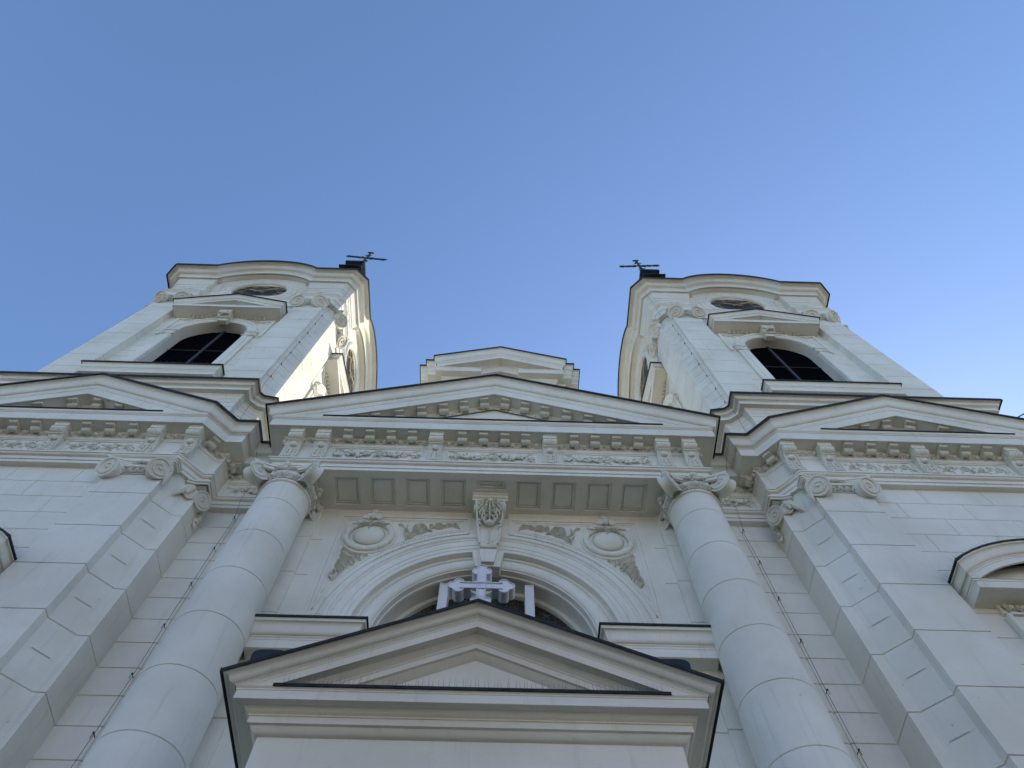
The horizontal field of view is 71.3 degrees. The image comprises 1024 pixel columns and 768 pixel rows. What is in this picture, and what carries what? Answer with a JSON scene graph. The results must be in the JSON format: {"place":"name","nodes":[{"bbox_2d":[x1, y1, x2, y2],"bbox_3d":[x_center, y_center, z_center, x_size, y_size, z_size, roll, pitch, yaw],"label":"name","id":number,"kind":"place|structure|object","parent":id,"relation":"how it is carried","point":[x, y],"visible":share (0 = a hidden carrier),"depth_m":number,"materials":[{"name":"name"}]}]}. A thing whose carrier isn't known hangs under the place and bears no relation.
{"place":"outdoors","nodes":[
{"label":"outdoors","id":0,"kind":"place"},
{"bbox_2d":[0,252,1023,767],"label":"church","id":1,"kind":"structure","parent":0,"point":[876,496],"depth_m":14.54,"materials":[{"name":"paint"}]},
{"bbox_2d":[71,291,347,767],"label":"lightning conductor","id":2,"kind":"object","parent":1,"relation":"attached to","point":[93,732],"visible":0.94,"depth_m":13.08,"materials":[{"name":"black"}]},
{"bbox_2d":[250,649,282,659],"bbox_3d":[-2.711,3.200,7.769,0.420,0.620,0.220,2,-68,-1],"label":"floodlight","id":3,"kind":"object","parent":1,"relation":"attached to","point":[260,653],"visible":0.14,"depth_m":7.96,"materials":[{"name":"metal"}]},
{"bbox_2d":[374,532,468,559],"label":"bird spikes","id":4,"kind":"object","parent":1,"relation":"attached to","point":[420,540],"visible":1,"depth_m":15.15,"materials":[{"name":"grey metal"}]},
{"bbox_2d":[283,673,662,690],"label":"bird spikes","id":5,"kind":"object","parent":1,"relation":"on","point":[470,684],"visible":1,"depth_m":7.47,"materials":[{"name":"grey metal"}]},
{"bbox_2d":[448,564,514,602],"bbox_3d":[-0.387,2.611,8.972,0.849,0.895,0.174,2,-68,-1],"label":"cross","id":6,"kind":"object","parent":1,"relation":"on","point":[481,585],"visible":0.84,"depth_m":8.95,"materials":[{"name":"white stone"}]},
{"bbox_2d":[663,659,690,668],"bbox_3d":[1.807,3.325,7.819,0.420,0.620,0.220,2,-68,-1],"label":"floodlight","id":7,"kind":"object","parent":1,"relation":"attached to","point":[682,662],"visible":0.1,"depth_m":8.02,"materials":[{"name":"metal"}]},
{"bbox_2d":[648,297,867,767],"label":"lightning conductor","id":8,"kind":"object","parent":1,"relation":"attached to","point":[858,749],"visible":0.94,"depth_m":13.79,"materials":[{"name":"black"}]},
{"bbox_2d":[0,0,1023,417],"label":"sky","id":9,"kind":"structure","parent":0,"point":[504,159],"materials":[{"name":"blue"}]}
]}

